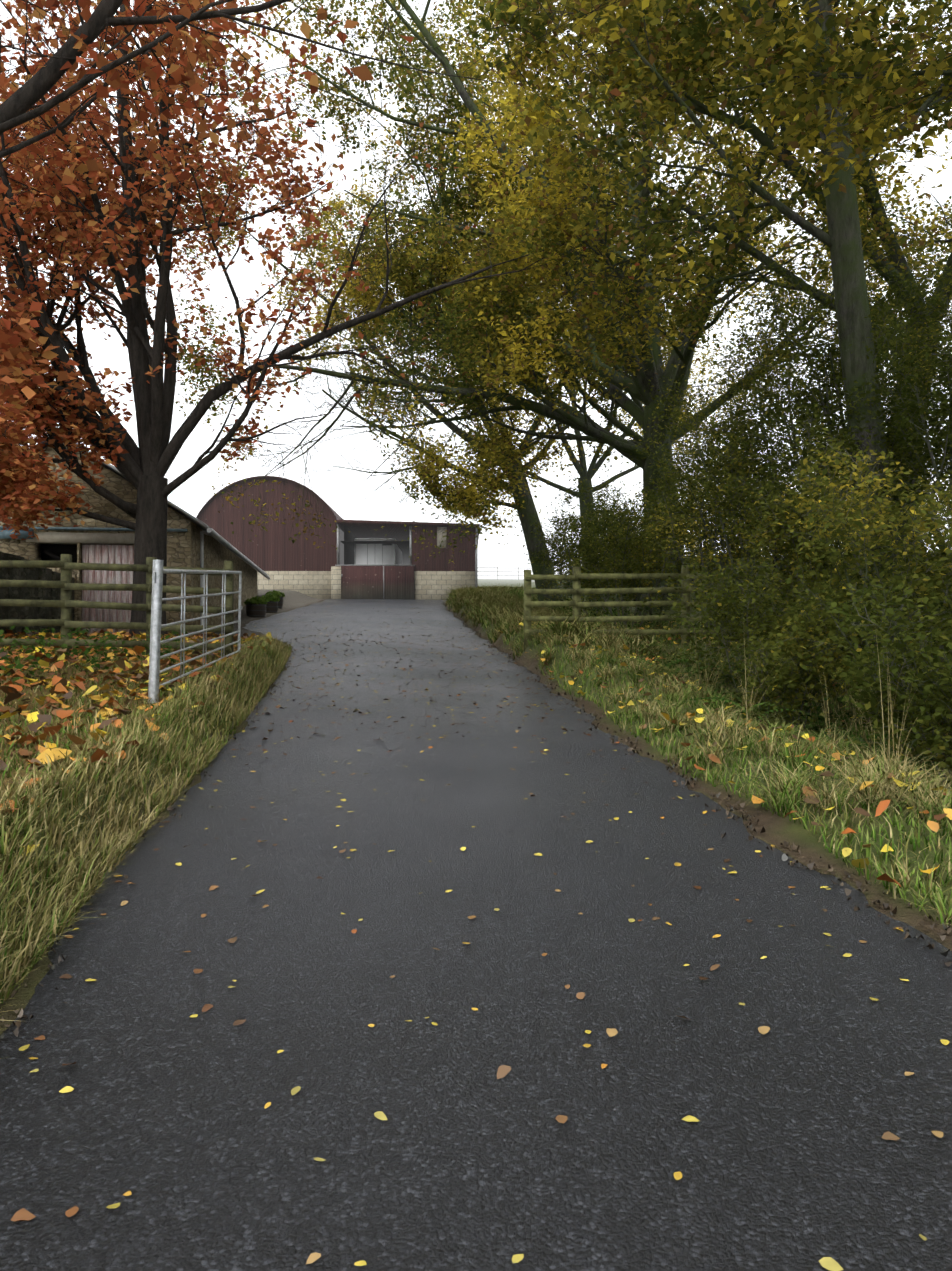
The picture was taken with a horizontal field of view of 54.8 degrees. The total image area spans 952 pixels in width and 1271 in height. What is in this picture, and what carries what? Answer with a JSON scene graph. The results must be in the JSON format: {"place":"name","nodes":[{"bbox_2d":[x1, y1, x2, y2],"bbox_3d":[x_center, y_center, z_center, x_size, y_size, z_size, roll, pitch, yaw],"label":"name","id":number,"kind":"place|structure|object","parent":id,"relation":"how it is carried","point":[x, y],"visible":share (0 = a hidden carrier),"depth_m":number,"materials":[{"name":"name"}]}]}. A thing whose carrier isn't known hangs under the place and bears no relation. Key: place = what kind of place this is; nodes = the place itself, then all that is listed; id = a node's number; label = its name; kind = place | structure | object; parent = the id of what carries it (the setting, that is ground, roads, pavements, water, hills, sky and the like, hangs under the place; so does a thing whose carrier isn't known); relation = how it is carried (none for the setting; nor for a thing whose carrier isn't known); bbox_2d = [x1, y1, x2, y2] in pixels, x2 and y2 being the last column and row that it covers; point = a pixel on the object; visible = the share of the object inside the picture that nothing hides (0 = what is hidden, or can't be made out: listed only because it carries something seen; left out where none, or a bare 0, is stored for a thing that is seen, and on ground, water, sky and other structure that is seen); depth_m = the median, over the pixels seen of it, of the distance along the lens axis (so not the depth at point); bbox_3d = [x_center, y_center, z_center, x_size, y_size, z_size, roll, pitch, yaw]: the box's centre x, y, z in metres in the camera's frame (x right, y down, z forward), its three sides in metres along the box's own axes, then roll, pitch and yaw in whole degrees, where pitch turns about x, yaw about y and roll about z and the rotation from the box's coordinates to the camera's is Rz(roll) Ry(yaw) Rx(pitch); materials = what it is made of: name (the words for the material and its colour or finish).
{"place":"outdoors","nodes":[
{"label":"outdoors","id":0,"kind":"place"},
{"bbox_2d":[0,633,292,1058],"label":"bank grass","id":1,"kind":"structure","parent":0,"point":[105,853],"depth_m":5.48,"materials":[{"name":"green plant"}]},
{"bbox_2d":[0,0,651,212],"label":"tree branches","id":2,"kind":"object","parent":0,"point":[19,103],"visible":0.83,"depth_m":7.98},
{"bbox_2d":[258,566,474,599],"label":"barn block walls","id":3,"kind":"structure","parent":0,"point":[431,585],"depth_m":41.90,"materials":[{"name":"beige concrete"}]},
{"bbox_2d":[341,521,413,564],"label":"barn interior wall","id":4,"kind":"structure","parent":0,"point":[349,542],"depth_m":43.38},
{"bbox_2d":[0,599,951,1270],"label":"road","id":5,"kind":"structure","parent":0,"point":[780,1155],"depth_m":3.08,"materials":[{"name":"grey asphalt"}]},
{"bbox_2d":[0,639,295,1037],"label":"soil crumbs","id":6,"kind":"object","parent":5,"relation":"on","point":[21,1015],"visible":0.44,"depth_m":3.72,"materials":[{"name":"brown soil"}]},
{"bbox_2d":[11,600,948,1270],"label":"fallen leaves","id":7,"kind":"object","parent":5,"relation":"on","point":[23,1214],"depth_m":3.51,"materials":[{"name":"yellow plant"}]},
{"bbox_2d":[443,602,951,966],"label":"soil crumbs","id":8,"kind":"object","parent":5,"relation":"on","point":[948,929],"visible":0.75,"depth_m":5.50,"materials":[{"name":"brown soil"}]},
{"bbox_2d":[0,552,951,1034],"bbox_3d":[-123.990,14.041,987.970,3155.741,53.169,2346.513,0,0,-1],"label":"ground","id":9,"kind":"structure","parent":0,"point":[778,832],"depth_m":6.49,"materials":[{"name":"green plant"}]},
{"bbox_2d":[0,552,73,636],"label":"stone wall","id":10,"kind":"structure","parent":9,"relation":"on","point":[28,593],"depth_m":17.01,"materials":[{"name":"brown stone"}]},
{"bbox_2d":[0,554,233,656],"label":"fence","id":11,"kind":"object","parent":9,"relation":"on","point":[66,603],"visible":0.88,"depth_m":12.67,"materials":[{"name":"brown wood"}]},
{"bbox_2d":[0,0,250,388],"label":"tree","id":12,"kind":"object","parent":9,"relation":"on","point":[159,64],"visible":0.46,"depth_m":8.15,"materials":[{"name":"orange plant"}]},
{"bbox_2d":[0,0,639,539],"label":"oak leaves","id":13,"kind":"object","parent":12,"relation":"attached to","point":[20,498],"visible":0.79,"depth_m":14.94,"materials":[{"name":"orange plant"}]},
{"bbox_2d":[0,440,257,634],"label":"byre stone walls","id":14,"kind":"structure","parent":9,"relation":"on","point":[183,549],"depth_m":20.15,"materials":[{"name":"brown stone"}]},
{"bbox_2d":[41,544,76,562],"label":"dark byre openings","id":15,"kind":"object","parent":14,"relation":"in","point":[51,552],"visible":0.21,"depth_m":20.28,"materials":[{"name":"black"}]},
{"bbox_2d":[36,437,84,453],"bbox_3d":[-11.652,-3.363,27.616,3.080,2.009,16.500,0,0,-8],"label":"byre roof slate","id":16,"kind":"object","parent":14,"relation":"on","point":[46,444],"depth_m":19.81,"materials":[{"name":"grey stone"}]},
{"bbox_2d":[26,532,134,544],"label":"lintel","id":17,"kind":"structure","parent":14,"relation":"in","point":[65,538],"depth_m":19.90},
{"bbox_2d":[0,526,187,538],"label":"gutter","id":18,"kind":"object","parent":14,"relation":"attached to","point":[5,534],"visible":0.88,"depth_m":19.73,"materials":[{"name":"grey metal"}]},
{"bbox_2d":[82,544,133,632],"bbox_3d":[-8.034,-0.688,20.099,1.112,2.590,0.040,0,0,-8],"label":"shed door","id":19,"kind":"structure","parent":14,"relation":"in","point":[115,554],"depth_m":20.07,"materials":[{"name":"wood"}]},
{"bbox_2d":[76,443,267,574],"bbox_3d":[-8.604,-3.363,28.059,3.080,2.009,16.500,0,0,-8],"label":"roof edge","id":20,"kind":"object","parent":14,"relation":"on","point":[195,520],"visible":0.21,"depth_m":20.49,"materials":[{"name":"grey metal"}]},
{"bbox_2d":[200,527,269,635],"bbox_3d":[-7.174,-0.907,28.267,0.410,3.038,16.400,0,0,-8],"label":"byre gutter","id":21,"kind":"object","parent":14,"relation":"attached to","point":[215,534],"visible":0.77,"depth_m":21.11,"materials":[{"name":"grey metal"}]},
{"bbox_2d":[0,629,271,855],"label":"leaf litter","id":22,"kind":"structure","parent":9,"relation":"on","point":[61,685],"depth_m":8.97,"materials":[{"name":"orange plant"}]},
{"bbox_2d":[0,625,192,706],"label":"bank weeds","id":23,"kind":"object","parent":22,"relation":"on","point":[75,651],"visible":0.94,"depth_m":10.98,"materials":[{"name":"green plant"}]},
{"bbox_2d":[148,560,241,702],"bbox_3d":[-3.237,0.057,10.948,0.161,1.957,4.688,0,0,-5],"label":"metal gate","id":24,"kind":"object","parent":9,"relation":"on","point":[155,657],"visible":1,"depth_m":9.71,"materials":[{"name":"silver metal"}]},
{"bbox_2d":[246,597,282,616],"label":"planter bands","id":25,"kind":"object","parent":9,"relation":"on","point":[264,610],"visible":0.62,"depth_m":29.83,"materials":[{"name":"metal"}]},
{"bbox_2d":[246,597,282,616],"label":"barrel planters","id":26,"kind":"object","parent":9,"relation":"on","point":[262,608],"visible":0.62,"depth_m":29.74,"materials":[{"name":"brown wood"}]},
{"bbox_2d":[244,590,284,604],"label":"potted shrubs","id":27,"kind":"object","parent":26,"relation":"in","point":[274,595],"visible":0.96,"depth_m":31.75,"materials":[{"name":"green plant"}]},
{"bbox_2d":[0,0,647,638],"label":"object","id":28,"kind":"object","parent":9,"relation":"on","point":[142,468],"visible":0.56,"depth_m":16.26,"materials":[{"name":"brown plant"}]},
{"bbox_2d":[196,476,479,570],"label":"barn","id":29,"kind":"structure","parent":9,"relation":"on","point":[273,548],"depth_m":41.89,"materials":[{"name":"brown metal"}]},
{"bbox_2d":[437,527,446,547],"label":"barn window","id":30,"kind":"structure","parent":29,"relation":"in","point":[440,535],"depth_m":41.98,"materials":[{"name":"grey glass"}]},
{"bbox_2d":[356,538,401,564],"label":"box trailer body","id":31,"kind":"object","parent":9,"relation":"on","point":[374,554],"visible":0.35,"depth_m":43.03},
{"bbox_2d":[355,539,394,564],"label":"box trailer door trim","id":32,"kind":"structure","parent":31,"relation":"attached to","point":[367,549],"depth_m":43.00,"materials":[{"name":"silver metal"}]},
{"bbox_2d":[335,523,477,598],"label":"barn steelwork","id":33,"kind":"object","parent":9,"relation":"on","point":[410,552],"visible":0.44,"depth_m":41.92,"materials":[{"name":"grey metal"}]},
{"bbox_2d":[341,566,413,599],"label":"gate","id":34,"kind":"structure","parent":33,"relation":"attached to","point":[361,582],"depth_m":41.79,"materials":[{"name":"red metal"}]},
{"bbox_2d":[181,0,704,608],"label":"beech tree","id":35,"kind":"object","parent":9,"relation":"on","point":[527,510],"visible":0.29,"depth_m":29.71,"materials":[{"name":"green plant"}]},
{"bbox_2d":[478,566,568,579],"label":"field fence","id":36,"kind":"object","parent":9,"relation":"on","point":[518,571],"depth_m":88.02,"materials":[{"name":"white wood"}]},
{"bbox_2d":[158,0,951,570],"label":"canopy leaves","id":37,"kind":"object","parent":9,"relation":"on","point":[800,134],"visible":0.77,"depth_m":19.61,"materials":[{"name":"green plant"}]},
{"bbox_2d":[172,0,951,615],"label":"tree","id":38,"kind":"object","parent":9,"relation":"on","point":[588,426],"visible":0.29,"depth_m":23.48,"materials":[{"name":"brown plant"}]},
{"bbox_2d":[520,613,614,642],"bbox_3d":[1.615,-0.141,15.925,2.338,0.566,2.180,0,0,-32],"label":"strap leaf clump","id":39,"kind":"object","parent":9,"relation":"on","point":[567,626],"visible":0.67,"depth_m":15.80,"materials":[{"name":"green plant"}]},
{"bbox_2d":[396,276,757,573],"bbox_3d":[4.798,-10.288,38.076,16.068,16.118,9.811,0,0,-1],"label":"tree","id":40,"kind":"object","parent":9,"relation":"on","point":[589,473],"visible":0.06,"depth_m":37.97,"materials":[{"name":"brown plant"}]},
{"bbox_2d":[389,43,807,561],"bbox_3d":[3.352,-10.824,31.179,14.266,17.453,11.286,0,0,-1],"label":"tree","id":41,"kind":"object","parent":9,"relation":"on","point":[611,419],"visible":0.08,"depth_m":30.70,"materials":[{"name":"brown plant"}]},
{"bbox_2d":[553,525,777,583],"bbox_3d":[5.360,-2.651,33.432,0.702,2.925,27.111,0,0,-8],"label":"hedge","id":42,"kind":"object","parent":9,"relation":"on","point":[676,560],"depth_m":26.16,"materials":[{"name":"green plant"}]},
{"bbox_2d":[444,583,951,925],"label":"grass verge","id":43,"kind":"structure","parent":9,"relation":"on","point":[496,609],"depth_m":7.55,"materials":[{"name":"green plant"}]},
{"bbox_2d":[474,0,951,556],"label":"beech tree","id":44,"kind":"object","parent":9,"relation":"on","point":[760,136],"visible":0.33,"depth_m":17.71,"materials":[{"name":"green plant"}]},
{"bbox_2d":[524,565,912,650],"bbox_3d":[4.179,-0.288,16.123,6.709,1.897,0.229,0,0,8],"label":"fence","id":45,"kind":"object","parent":9,"relation":"on","point":[576,591],"visible":0.35,"depth_m":16.28,"materials":[{"name":"brown wood"}]},
{"bbox_2d":[487,0,951,649],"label":"ash tree","id":46,"kind":"object","parent":9,"relation":"on","point":[841,240],"visible":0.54,"depth_m":12.97,"materials":[{"name":"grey plant"}]},
{"bbox_2d":[499,621,951,886],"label":"verge leaf litter","id":47,"kind":"object","parent":9,"relation":"on","point":[884,804],"visible":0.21,"depth_m":6.71,"materials":[{"name":"yellow plant"}]},
{"bbox_2d":[524,211,951,792],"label":"hedge shrub","id":48,"kind":"object","parent":9,"relation":"on","point":[856,524],"depth_m":12.05,"materials":[{"name":"green plant"}]},
{"bbox_2d":[553,543,951,758],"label":"bramble undergrowth","id":49,"kind":"object","parent":9,"relation":"on","point":[832,721],"visible":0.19,"depth_m":11.70,"materials":[{"name":"green plant"}]},
{"bbox_2d":[591,0,951,261],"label":"beech tree","id":50,"kind":"object","parent":9,"relation":"on","point":[921,72],"visible":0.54,"depth_m":10.35,"materials":[{"name":"green plant"}]},
{"bbox_2d":[599,637,951,801],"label":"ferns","id":51,"kind":"object","parent":9,"relation":"on","point":[669,669],"visible":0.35,"depth_m":10.11,"materials":[{"name":"green plant"}]},
{"bbox_2d":[0,0,951,578],"label":"sky","id":52,"kind":"structure","parent":0,"point":[245,277],"materials":[{"name":"white"}]}
]}

